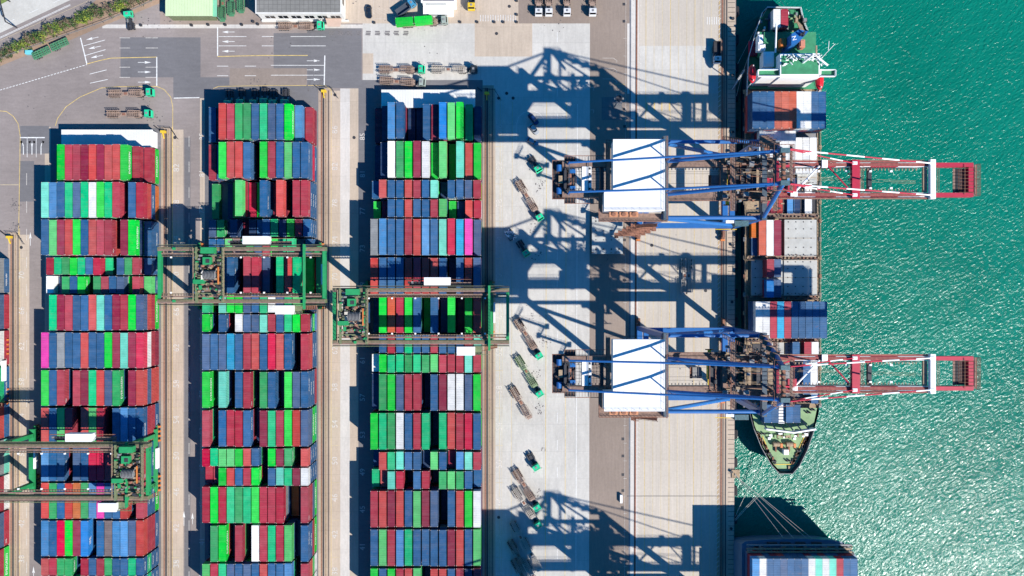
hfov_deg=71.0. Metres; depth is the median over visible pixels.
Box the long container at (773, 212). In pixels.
[771,178,776,213]
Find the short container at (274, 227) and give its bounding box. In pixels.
[271,219,278,236]
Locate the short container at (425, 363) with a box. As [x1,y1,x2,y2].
[422,354,429,372]
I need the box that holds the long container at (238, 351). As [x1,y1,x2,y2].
[235,334,242,369]
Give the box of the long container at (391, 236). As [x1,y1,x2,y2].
[388,219,395,254]
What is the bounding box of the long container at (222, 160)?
[219,142,228,178]
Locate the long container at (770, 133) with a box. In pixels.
[767,131,773,157]
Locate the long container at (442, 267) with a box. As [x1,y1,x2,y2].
[439,258,446,293]
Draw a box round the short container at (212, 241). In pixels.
[209,239,216,254]
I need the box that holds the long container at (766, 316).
[761,301,769,337]
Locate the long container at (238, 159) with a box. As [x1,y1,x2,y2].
[235,141,243,178]
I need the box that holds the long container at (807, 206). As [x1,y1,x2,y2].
[804,184,811,213]
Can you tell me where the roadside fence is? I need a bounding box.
[0,0,153,58]
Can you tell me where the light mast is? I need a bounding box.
[613,94,623,107]
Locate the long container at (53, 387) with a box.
[49,369,59,405]
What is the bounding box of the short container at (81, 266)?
[78,258,87,274]
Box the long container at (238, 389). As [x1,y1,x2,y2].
[235,371,244,407]
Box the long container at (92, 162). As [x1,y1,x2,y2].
[89,144,98,180]
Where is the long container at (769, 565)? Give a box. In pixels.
[764,556,773,575]
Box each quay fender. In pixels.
[734,457,737,466]
[734,485,736,495]
[735,232,737,241]
[735,260,737,269]
[736,6,738,17]
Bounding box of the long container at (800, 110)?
[795,91,803,129]
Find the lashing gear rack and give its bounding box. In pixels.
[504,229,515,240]
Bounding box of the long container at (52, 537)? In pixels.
[49,519,58,555]
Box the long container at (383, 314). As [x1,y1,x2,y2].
[379,297,387,332]
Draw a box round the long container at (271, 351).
[268,333,277,369]
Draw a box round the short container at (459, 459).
[456,450,463,469]
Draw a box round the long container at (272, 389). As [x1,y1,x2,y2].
[268,371,277,407]
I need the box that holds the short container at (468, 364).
[465,356,472,372]
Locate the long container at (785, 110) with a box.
[780,91,788,129]
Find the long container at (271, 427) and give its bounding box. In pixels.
[268,409,277,446]
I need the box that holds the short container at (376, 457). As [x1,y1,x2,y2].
[374,449,380,465]
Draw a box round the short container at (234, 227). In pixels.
[230,219,239,236]
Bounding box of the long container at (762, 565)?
[758,556,765,575]
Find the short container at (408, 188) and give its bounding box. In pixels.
[405,180,412,197]
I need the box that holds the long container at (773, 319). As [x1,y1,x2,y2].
[768,301,776,337]
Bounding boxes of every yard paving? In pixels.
[363,23,493,84]
[363,53,372,73]
[475,23,531,56]
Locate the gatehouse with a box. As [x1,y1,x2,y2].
[421,0,456,16]
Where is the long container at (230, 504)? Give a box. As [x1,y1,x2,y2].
[227,485,235,522]
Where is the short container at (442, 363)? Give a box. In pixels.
[439,354,446,372]
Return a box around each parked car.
[366,5,371,18]
[526,137,538,145]
[528,113,538,124]
[528,123,538,134]
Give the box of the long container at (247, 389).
[243,371,252,407]
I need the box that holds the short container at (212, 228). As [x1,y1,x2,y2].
[209,220,218,237]
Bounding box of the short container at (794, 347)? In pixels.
[790,341,799,353]
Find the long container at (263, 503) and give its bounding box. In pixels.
[260,485,268,522]
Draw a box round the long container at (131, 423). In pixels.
[128,407,136,440]
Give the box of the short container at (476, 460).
[473,451,480,469]
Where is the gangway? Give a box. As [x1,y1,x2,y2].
[731,70,744,89]
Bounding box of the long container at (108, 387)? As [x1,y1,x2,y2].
[104,370,111,405]
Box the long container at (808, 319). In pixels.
[804,301,812,337]
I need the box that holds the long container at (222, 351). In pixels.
[219,334,226,369]
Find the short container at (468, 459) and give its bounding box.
[465,450,472,469]
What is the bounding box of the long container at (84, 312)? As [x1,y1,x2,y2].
[81,295,89,330]
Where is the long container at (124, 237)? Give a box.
[120,220,131,255]
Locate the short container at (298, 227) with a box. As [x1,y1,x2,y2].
[295,219,303,236]
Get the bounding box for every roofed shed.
[61,130,156,148]
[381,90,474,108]
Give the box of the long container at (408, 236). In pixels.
[405,219,412,254]
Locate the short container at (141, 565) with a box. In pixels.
[136,556,146,575]
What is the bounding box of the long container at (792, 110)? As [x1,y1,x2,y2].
[787,91,796,129]
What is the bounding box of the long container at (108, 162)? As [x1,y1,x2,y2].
[105,145,115,180]
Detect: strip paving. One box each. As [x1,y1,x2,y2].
[627,23,629,93]
[630,0,638,575]
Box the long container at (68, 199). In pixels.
[65,182,76,218]
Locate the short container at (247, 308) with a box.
[243,295,251,312]
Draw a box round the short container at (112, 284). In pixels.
[109,276,119,292]
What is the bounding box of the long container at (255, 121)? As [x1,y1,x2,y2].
[252,103,261,140]
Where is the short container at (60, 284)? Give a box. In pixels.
[59,276,69,292]
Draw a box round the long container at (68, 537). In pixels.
[65,519,74,555]
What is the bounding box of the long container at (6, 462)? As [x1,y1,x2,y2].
[0,438,8,473]
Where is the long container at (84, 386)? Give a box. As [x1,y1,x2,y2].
[81,369,92,404]
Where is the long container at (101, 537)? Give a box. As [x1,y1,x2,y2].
[97,518,106,555]
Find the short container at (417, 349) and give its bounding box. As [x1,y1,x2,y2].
[413,335,421,352]
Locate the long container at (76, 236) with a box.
[73,219,80,254]
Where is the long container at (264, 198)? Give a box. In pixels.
[260,180,269,216]
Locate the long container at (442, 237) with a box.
[439,219,446,255]
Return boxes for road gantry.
[0,0,16,27]
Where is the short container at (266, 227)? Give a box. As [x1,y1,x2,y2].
[262,219,270,236]
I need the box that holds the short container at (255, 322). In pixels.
[252,314,261,331]
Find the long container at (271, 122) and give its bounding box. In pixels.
[268,103,277,140]
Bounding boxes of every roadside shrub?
[0,45,12,58]
[3,41,17,57]
[11,40,21,51]
[18,35,32,49]
[21,32,36,45]
[28,31,38,43]
[33,30,47,43]
[40,24,52,36]
[42,22,58,37]
[53,20,65,33]
[56,19,66,30]
[62,17,72,29]
[67,16,78,29]
[72,10,85,25]
[79,12,89,23]
[81,8,95,20]
[87,3,103,19]
[94,4,104,17]
[101,2,118,18]
[112,0,126,12]
[114,0,130,7]
[124,0,134,7]
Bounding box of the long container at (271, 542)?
[268,523,277,561]
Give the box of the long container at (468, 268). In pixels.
[465,258,472,293]
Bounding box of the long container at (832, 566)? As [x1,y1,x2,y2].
[826,556,836,575]
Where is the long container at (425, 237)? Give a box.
[422,219,429,255]
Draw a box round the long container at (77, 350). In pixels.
[73,332,83,367]
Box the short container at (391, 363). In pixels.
[388,354,395,372]
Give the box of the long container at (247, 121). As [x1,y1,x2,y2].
[243,103,252,140]
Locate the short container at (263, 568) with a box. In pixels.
[260,561,268,575]
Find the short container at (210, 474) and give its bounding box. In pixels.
[206,466,213,482]
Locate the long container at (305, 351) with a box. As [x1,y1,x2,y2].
[301,333,309,369]
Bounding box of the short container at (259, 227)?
[257,220,261,235]
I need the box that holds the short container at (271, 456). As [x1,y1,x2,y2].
[268,447,277,465]
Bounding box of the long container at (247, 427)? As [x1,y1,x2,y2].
[243,409,252,446]
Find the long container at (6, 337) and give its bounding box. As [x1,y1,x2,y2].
[2,330,8,364]
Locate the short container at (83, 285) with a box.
[78,277,88,293]
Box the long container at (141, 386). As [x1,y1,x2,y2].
[136,369,146,405]
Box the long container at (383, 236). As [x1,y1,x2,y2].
[379,219,387,254]
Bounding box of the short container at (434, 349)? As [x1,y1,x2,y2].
[431,335,438,352]
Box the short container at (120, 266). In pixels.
[117,258,124,274]
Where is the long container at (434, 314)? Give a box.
[431,297,438,332]
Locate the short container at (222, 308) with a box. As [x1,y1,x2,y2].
[219,295,226,312]
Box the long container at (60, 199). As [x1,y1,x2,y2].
[57,182,64,217]
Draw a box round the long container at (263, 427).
[260,409,269,446]
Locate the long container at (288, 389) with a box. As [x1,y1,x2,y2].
[284,371,293,407]
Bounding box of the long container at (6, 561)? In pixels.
[1,546,8,575]
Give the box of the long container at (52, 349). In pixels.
[49,332,56,367]
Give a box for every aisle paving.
[20,235,28,575]
[45,127,50,518]
[51,128,160,575]
[173,130,182,575]
[185,138,189,575]
[186,98,198,575]
[200,98,204,575]
[205,85,317,575]
[330,91,339,575]
[340,89,349,575]
[350,89,357,575]
[358,80,482,575]
[494,88,494,575]
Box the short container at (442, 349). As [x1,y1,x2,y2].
[439,335,446,352]
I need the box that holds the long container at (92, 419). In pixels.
[89,407,98,435]
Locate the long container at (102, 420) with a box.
[97,407,107,435]
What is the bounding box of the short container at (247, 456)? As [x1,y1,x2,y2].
[243,447,252,465]
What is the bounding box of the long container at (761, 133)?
[757,131,766,157]
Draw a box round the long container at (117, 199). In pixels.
[112,182,123,217]
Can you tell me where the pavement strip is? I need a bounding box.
[102,25,362,27]
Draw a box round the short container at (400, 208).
[396,199,404,217]
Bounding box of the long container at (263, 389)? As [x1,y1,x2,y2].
[260,371,269,407]
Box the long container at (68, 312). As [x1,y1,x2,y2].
[65,295,72,330]
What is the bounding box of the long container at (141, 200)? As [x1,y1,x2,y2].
[136,182,146,218]
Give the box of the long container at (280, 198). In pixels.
[276,180,285,216]
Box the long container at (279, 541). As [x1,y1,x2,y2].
[276,523,285,560]
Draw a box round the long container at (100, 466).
[97,448,104,480]
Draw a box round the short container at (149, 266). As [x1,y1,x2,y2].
[144,258,154,274]
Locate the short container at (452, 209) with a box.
[449,201,456,218]
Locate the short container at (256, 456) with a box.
[252,447,261,465]
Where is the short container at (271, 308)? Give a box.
[268,295,275,312]
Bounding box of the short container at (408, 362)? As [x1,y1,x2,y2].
[405,354,412,371]
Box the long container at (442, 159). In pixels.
[439,141,446,178]
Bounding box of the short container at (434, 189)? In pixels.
[431,180,438,198]
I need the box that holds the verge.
[0,0,160,65]
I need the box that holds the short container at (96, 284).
[93,276,102,293]
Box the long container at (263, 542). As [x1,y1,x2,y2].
[260,523,269,561]
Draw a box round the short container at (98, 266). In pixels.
[93,258,104,274]
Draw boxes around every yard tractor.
[123,10,135,29]
[224,90,233,103]
[236,89,245,102]
[249,89,258,103]
[259,88,268,103]
[269,89,277,103]
[280,89,289,103]
[516,239,531,257]
[526,452,540,471]
[527,155,543,173]
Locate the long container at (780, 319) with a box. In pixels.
[775,301,783,337]
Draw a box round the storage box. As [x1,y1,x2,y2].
[25,50,33,54]
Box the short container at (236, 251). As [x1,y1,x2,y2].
[233,239,240,255]
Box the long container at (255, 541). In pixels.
[252,523,261,561]
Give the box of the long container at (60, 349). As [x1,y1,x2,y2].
[57,332,64,367]
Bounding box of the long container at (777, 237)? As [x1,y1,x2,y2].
[774,220,780,255]
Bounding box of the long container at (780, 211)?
[775,179,782,213]
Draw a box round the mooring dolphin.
[731,469,739,477]
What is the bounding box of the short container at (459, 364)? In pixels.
[456,355,463,372]
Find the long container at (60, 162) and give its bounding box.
[57,144,66,180]
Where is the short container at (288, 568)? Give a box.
[284,561,293,575]
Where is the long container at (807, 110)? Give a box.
[802,91,810,129]
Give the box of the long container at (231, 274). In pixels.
[227,257,236,292]
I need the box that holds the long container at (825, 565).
[819,556,828,575]
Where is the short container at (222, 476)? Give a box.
[219,466,228,485]
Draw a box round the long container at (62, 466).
[57,448,68,480]
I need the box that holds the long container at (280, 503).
[276,485,285,522]
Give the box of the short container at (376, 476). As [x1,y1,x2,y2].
[372,467,380,486]
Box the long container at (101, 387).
[97,369,104,405]
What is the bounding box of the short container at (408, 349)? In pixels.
[405,335,412,352]
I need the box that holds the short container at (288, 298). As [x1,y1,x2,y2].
[284,295,292,303]
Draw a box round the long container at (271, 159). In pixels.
[268,141,277,178]
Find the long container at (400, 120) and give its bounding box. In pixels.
[396,102,404,139]
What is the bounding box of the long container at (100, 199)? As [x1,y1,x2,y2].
[97,182,104,217]
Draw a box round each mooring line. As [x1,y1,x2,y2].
[735,474,780,518]
[735,474,783,520]
[735,475,809,536]
[739,479,789,533]
[740,479,805,537]
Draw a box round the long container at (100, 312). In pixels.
[97,295,104,330]
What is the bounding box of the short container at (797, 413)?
[793,404,800,422]
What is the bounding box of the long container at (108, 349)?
[104,332,112,367]
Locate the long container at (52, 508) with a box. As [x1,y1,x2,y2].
[49,481,60,518]
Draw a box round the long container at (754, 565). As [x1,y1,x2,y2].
[750,556,759,575]
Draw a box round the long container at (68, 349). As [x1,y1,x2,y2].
[65,332,76,367]
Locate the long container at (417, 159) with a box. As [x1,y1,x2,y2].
[413,141,421,177]
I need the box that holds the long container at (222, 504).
[219,485,227,522]
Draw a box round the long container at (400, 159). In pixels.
[396,141,404,178]
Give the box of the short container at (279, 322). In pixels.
[276,314,283,331]
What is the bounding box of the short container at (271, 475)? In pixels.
[268,466,277,485]
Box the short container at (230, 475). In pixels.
[227,466,236,485]
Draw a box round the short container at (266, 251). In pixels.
[262,246,270,255]
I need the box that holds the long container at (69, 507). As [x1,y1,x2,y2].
[65,481,75,518]
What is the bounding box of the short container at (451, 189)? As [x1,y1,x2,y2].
[448,180,455,198]
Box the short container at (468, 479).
[465,469,472,488]
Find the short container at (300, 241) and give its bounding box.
[297,239,304,255]
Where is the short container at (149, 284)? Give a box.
[144,276,154,292]
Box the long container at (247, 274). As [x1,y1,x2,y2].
[243,257,251,292]
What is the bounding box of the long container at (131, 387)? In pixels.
[128,370,135,405]
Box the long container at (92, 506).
[89,481,99,517]
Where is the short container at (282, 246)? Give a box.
[279,239,286,255]
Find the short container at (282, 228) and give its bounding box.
[279,220,286,237]
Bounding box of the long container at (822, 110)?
[816,91,825,129]
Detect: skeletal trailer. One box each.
[218,0,225,21]
[227,0,234,16]
[237,0,244,12]
[507,539,529,572]
[509,386,531,419]
[509,520,530,554]
[510,558,523,575]
[520,538,541,571]
[522,560,534,575]
[680,258,688,293]
[685,258,692,293]
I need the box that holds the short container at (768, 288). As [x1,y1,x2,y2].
[764,280,773,297]
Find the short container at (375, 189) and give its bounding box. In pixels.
[372,181,379,198]
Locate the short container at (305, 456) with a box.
[301,447,309,465]
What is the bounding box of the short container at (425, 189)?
[422,180,429,198]
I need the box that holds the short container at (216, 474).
[214,466,218,482]
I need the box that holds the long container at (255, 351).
[252,333,261,369]
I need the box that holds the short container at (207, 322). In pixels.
[202,314,212,331]
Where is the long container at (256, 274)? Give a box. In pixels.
[252,257,261,292]
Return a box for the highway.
[0,0,68,32]
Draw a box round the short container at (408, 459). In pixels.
[405,450,412,469]
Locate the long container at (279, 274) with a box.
[276,257,283,292]
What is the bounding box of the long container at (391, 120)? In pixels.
[388,102,395,139]
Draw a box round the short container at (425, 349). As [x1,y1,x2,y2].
[422,335,429,352]
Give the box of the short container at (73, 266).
[70,258,77,274]
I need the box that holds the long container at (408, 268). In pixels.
[405,258,412,293]
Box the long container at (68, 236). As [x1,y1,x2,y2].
[65,219,72,254]
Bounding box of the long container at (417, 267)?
[413,257,421,293]
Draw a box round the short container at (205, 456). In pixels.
[202,447,211,466]
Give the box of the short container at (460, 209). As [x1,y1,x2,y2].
[457,201,464,218]
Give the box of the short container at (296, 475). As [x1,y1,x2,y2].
[293,466,301,485]
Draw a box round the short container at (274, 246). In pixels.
[271,239,278,255]
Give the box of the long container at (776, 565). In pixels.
[772,556,780,575]
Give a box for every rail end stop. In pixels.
[0,231,23,243]
[154,125,177,138]
[314,85,338,98]
[477,87,499,99]
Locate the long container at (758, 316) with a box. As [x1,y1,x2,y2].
[753,301,762,332]
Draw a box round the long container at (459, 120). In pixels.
[456,102,463,139]
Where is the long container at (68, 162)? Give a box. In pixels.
[65,145,74,180]
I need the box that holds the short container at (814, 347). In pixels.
[809,341,818,353]
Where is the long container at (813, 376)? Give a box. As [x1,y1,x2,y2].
[810,361,817,393]
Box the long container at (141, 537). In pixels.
[136,518,146,555]
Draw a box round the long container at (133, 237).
[128,220,139,255]
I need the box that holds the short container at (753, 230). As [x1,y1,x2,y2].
[749,222,757,237]
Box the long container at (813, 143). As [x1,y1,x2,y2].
[809,137,816,173]
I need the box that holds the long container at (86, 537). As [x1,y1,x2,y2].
[81,518,92,555]
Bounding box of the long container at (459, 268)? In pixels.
[456,258,463,293]
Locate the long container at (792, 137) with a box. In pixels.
[789,131,795,162]
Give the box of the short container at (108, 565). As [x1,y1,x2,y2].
[104,556,113,575]
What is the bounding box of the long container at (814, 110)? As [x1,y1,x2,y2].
[809,91,818,129]
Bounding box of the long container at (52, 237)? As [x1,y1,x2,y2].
[49,220,60,255]
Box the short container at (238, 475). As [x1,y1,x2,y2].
[235,466,244,485]
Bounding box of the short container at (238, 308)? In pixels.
[235,295,242,312]
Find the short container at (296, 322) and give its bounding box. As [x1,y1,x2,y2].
[293,314,300,331]
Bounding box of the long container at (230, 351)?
[227,333,236,369]
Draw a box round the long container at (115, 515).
[112,483,119,518]
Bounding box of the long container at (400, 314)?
[396,297,404,332]
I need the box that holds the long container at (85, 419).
[81,406,92,431]
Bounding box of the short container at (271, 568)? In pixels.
[268,561,277,575]
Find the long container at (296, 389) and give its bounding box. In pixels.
[293,371,301,407]
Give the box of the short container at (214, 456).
[210,447,220,465]
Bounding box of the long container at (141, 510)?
[136,481,146,518]
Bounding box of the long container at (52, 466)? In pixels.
[49,448,56,480]
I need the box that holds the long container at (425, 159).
[422,141,429,178]
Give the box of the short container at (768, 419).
[762,404,771,422]
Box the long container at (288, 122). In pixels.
[284,104,293,140]
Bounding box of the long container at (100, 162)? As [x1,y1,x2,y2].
[97,144,105,180]
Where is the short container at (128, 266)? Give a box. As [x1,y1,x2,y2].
[125,258,131,274]
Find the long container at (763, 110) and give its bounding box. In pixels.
[758,91,766,129]
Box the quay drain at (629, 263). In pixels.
[629,0,630,575]
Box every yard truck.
[106,110,153,118]
[108,87,154,97]
[278,21,324,30]
[378,64,424,73]
[379,76,425,86]
[430,65,477,73]
[511,487,543,528]
[512,468,541,512]
[514,317,543,359]
[514,355,543,398]
[515,179,543,221]
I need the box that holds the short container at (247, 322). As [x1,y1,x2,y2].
[243,314,251,331]
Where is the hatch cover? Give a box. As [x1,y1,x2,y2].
[591,217,622,253]
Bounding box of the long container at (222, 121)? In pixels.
[219,103,228,140]
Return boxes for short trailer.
[31,46,50,59]
[50,37,68,50]
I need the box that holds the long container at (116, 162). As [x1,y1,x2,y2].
[112,144,121,180]
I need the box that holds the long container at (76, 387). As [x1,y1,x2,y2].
[73,370,81,405]
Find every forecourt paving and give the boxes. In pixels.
[160,0,326,24]
[341,0,517,22]
[518,0,589,22]
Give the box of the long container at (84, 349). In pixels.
[81,332,88,367]
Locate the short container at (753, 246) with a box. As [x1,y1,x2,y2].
[750,238,756,255]
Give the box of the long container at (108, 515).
[104,481,111,518]
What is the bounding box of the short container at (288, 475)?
[284,466,293,485]
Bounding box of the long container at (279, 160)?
[276,142,284,178]
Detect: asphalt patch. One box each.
[19,161,33,201]
[20,126,48,153]
[121,37,183,76]
[173,77,228,97]
[184,37,200,76]
[230,68,306,84]
[274,33,306,67]
[307,28,361,87]
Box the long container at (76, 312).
[73,295,80,330]
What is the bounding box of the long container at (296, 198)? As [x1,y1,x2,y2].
[293,180,301,216]
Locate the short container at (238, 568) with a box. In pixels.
[235,561,244,575]
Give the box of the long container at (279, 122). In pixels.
[276,104,285,140]
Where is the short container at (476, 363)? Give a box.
[473,355,480,371]
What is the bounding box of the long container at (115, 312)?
[112,295,119,329]
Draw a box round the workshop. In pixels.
[165,0,220,20]
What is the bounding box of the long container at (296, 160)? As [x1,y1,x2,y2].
[293,142,301,178]
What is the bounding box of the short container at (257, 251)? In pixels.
[254,246,261,255]
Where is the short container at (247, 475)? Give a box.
[243,466,252,485]
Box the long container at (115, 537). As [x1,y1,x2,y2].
[112,519,122,556]
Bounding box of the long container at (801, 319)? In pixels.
[797,301,804,337]
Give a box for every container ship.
[734,535,856,575]
[741,7,835,473]
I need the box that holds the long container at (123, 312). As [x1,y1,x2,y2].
[120,295,127,329]
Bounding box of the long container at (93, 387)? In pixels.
[89,369,99,405]
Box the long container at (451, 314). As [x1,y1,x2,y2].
[448,296,455,332]
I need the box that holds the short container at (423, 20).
[414,15,432,25]
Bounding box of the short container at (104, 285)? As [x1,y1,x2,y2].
[101,277,112,293]
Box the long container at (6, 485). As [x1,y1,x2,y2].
[0,474,8,509]
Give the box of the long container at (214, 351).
[210,333,220,369]
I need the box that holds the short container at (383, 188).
[379,180,387,197]
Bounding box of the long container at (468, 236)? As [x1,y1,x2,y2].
[465,219,472,254]
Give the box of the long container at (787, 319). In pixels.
[782,301,790,337]
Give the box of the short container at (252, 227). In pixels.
[249,220,256,235]
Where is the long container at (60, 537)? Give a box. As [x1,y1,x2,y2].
[57,519,66,555]
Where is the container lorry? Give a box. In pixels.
[403,16,447,28]
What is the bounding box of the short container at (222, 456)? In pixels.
[219,447,228,466]
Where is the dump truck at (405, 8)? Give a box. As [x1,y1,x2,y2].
[395,0,416,16]
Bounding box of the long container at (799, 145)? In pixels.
[795,137,802,173]
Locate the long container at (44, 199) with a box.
[41,182,48,217]
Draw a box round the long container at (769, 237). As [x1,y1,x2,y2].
[766,220,773,255]
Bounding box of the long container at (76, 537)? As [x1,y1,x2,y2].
[73,518,84,555]
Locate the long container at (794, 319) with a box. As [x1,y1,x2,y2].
[789,301,798,337]
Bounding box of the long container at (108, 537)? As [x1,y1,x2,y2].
[105,519,114,555]
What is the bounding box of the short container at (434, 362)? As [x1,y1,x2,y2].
[431,354,438,371]
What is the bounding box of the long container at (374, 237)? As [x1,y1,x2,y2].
[370,219,378,255]
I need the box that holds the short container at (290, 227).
[287,219,294,236]
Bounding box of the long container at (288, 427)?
[284,409,293,445]
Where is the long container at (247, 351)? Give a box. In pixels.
[243,333,251,369]
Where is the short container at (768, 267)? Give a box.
[764,259,773,276]
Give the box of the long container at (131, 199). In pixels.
[128,182,135,217]
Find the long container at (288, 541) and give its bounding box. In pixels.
[284,523,293,560]
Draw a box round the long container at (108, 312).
[105,295,111,329]
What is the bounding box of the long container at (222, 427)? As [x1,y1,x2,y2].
[219,409,227,446]
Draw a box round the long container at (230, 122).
[227,104,236,140]
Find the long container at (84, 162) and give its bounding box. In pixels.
[81,145,90,180]
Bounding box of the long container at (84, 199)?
[81,182,88,217]
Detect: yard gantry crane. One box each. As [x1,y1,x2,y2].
[0,339,8,406]
[0,424,160,511]
[157,236,326,313]
[332,277,508,355]
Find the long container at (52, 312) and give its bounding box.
[49,295,56,329]
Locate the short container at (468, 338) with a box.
[465,335,472,344]
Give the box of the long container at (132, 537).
[128,518,137,555]
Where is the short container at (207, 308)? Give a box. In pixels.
[202,297,212,312]
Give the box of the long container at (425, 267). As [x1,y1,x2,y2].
[422,258,429,293]
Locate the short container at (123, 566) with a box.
[120,556,130,575]
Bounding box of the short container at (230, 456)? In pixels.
[227,447,236,465]
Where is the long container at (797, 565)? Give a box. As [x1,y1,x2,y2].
[792,556,801,575]
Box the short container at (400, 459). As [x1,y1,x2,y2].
[396,450,404,469]
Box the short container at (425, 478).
[422,469,429,488]
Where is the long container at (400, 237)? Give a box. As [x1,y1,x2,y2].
[396,219,404,255]
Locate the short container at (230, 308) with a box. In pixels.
[227,295,236,312]
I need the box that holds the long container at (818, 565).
[812,556,821,575]
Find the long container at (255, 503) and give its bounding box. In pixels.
[252,485,261,522]
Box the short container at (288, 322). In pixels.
[284,314,292,331]
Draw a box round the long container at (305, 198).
[301,180,309,216]
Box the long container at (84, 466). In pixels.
[81,448,88,480]
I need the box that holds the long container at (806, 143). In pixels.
[802,137,809,173]
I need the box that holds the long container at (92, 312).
[89,295,96,329]
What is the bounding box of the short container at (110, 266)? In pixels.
[105,258,116,274]
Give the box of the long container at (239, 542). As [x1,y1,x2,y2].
[235,523,244,561]
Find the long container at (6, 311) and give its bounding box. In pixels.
[3,295,8,328]
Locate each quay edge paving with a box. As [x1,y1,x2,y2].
[717,0,725,575]
[725,0,734,575]
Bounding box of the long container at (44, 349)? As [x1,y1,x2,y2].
[41,332,51,367]
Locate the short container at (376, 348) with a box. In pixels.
[374,335,378,351]
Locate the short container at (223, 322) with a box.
[219,314,228,331]
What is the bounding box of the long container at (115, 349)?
[112,332,123,367]
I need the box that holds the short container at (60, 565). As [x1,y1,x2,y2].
[57,556,68,575]
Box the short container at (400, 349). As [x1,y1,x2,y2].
[396,335,404,352]
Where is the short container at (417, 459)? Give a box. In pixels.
[413,450,421,469]
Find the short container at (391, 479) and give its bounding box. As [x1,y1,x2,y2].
[388,470,395,488]
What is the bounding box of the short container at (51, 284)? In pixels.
[46,276,57,292]
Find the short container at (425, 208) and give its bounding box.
[422,199,429,217]
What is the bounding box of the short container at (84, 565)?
[81,556,91,575]
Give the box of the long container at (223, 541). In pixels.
[219,523,228,561]
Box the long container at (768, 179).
[767,178,770,213]
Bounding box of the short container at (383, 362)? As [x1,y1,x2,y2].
[379,354,387,371]
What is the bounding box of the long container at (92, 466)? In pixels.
[89,448,96,480]
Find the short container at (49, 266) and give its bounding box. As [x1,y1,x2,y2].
[46,258,53,274]
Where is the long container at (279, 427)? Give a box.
[276,409,285,446]
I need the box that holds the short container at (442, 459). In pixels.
[439,450,446,469]
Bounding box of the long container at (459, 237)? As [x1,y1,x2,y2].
[456,219,463,255]
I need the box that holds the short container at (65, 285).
[62,277,73,293]
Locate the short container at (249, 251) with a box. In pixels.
[246,246,253,255]
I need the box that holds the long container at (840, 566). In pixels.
[833,556,843,575]
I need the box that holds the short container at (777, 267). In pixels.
[774,259,780,276]
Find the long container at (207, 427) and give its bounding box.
[202,409,212,446]
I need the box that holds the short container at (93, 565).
[89,555,99,575]
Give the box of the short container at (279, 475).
[276,466,285,484]
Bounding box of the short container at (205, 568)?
[202,561,211,575]
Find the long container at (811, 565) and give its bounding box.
[805,556,814,575]
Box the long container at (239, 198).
[235,180,244,216]
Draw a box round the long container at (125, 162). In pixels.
[120,145,131,180]
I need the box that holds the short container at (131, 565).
[128,556,138,575]
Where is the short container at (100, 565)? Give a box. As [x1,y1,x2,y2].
[97,556,106,575]
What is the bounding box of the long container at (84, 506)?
[81,481,91,517]
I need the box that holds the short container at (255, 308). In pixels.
[252,295,260,312]
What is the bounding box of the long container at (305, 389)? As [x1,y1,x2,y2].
[301,371,309,407]
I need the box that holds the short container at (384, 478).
[381,468,387,486]
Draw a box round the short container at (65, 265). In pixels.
[62,257,71,274]
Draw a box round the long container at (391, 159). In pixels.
[388,141,395,177]
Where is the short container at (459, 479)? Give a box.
[456,470,463,488]
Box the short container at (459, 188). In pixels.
[456,180,463,197]
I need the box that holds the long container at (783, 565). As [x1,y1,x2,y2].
[779,556,787,575]
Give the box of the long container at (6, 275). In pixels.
[3,259,8,292]
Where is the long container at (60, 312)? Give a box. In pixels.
[57,295,64,329]
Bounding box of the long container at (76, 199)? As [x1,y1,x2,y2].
[73,182,81,217]
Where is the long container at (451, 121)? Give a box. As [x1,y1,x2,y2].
[448,103,455,139]
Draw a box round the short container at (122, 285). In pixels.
[117,277,127,293]
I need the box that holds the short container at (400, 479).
[396,469,404,488]
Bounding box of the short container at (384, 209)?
[382,201,389,218]
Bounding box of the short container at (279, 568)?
[276,561,285,575]
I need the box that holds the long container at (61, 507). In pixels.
[57,481,68,518]
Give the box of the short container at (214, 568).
[210,561,220,575]
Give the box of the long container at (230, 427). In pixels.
[227,409,236,445]
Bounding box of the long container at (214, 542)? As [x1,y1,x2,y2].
[210,523,220,561]
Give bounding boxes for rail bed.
[8,232,18,575]
[161,127,172,575]
[318,88,329,575]
[483,85,493,575]
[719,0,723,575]
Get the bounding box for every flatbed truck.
[534,0,541,16]
[544,0,553,16]
[562,0,571,16]
[588,0,597,16]
[712,41,721,63]
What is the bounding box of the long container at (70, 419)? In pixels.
[65,407,76,433]
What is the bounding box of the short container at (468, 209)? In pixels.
[465,200,472,218]
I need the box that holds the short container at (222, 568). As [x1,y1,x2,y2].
[219,561,228,575]
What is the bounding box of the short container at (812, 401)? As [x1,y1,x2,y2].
[808,394,817,403]
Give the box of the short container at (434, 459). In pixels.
[431,450,438,469]
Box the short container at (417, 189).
[413,180,421,198]
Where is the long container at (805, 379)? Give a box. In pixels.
[800,361,809,393]
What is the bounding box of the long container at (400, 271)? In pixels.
[396,258,404,293]
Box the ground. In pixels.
[0,0,735,575]
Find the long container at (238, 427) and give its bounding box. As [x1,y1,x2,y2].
[235,409,244,446]
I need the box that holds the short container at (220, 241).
[217,239,224,255]
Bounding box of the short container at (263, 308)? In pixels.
[260,295,268,312]
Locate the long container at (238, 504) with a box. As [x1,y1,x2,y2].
[235,486,243,522]
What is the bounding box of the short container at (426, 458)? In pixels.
[423,449,430,467]
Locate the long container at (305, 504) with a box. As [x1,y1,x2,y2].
[301,485,309,522]
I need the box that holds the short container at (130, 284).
[129,276,135,292]
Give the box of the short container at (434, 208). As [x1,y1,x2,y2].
[431,199,438,217]
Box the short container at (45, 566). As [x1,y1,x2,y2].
[41,556,51,575]
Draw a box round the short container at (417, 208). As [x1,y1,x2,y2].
[413,199,421,217]

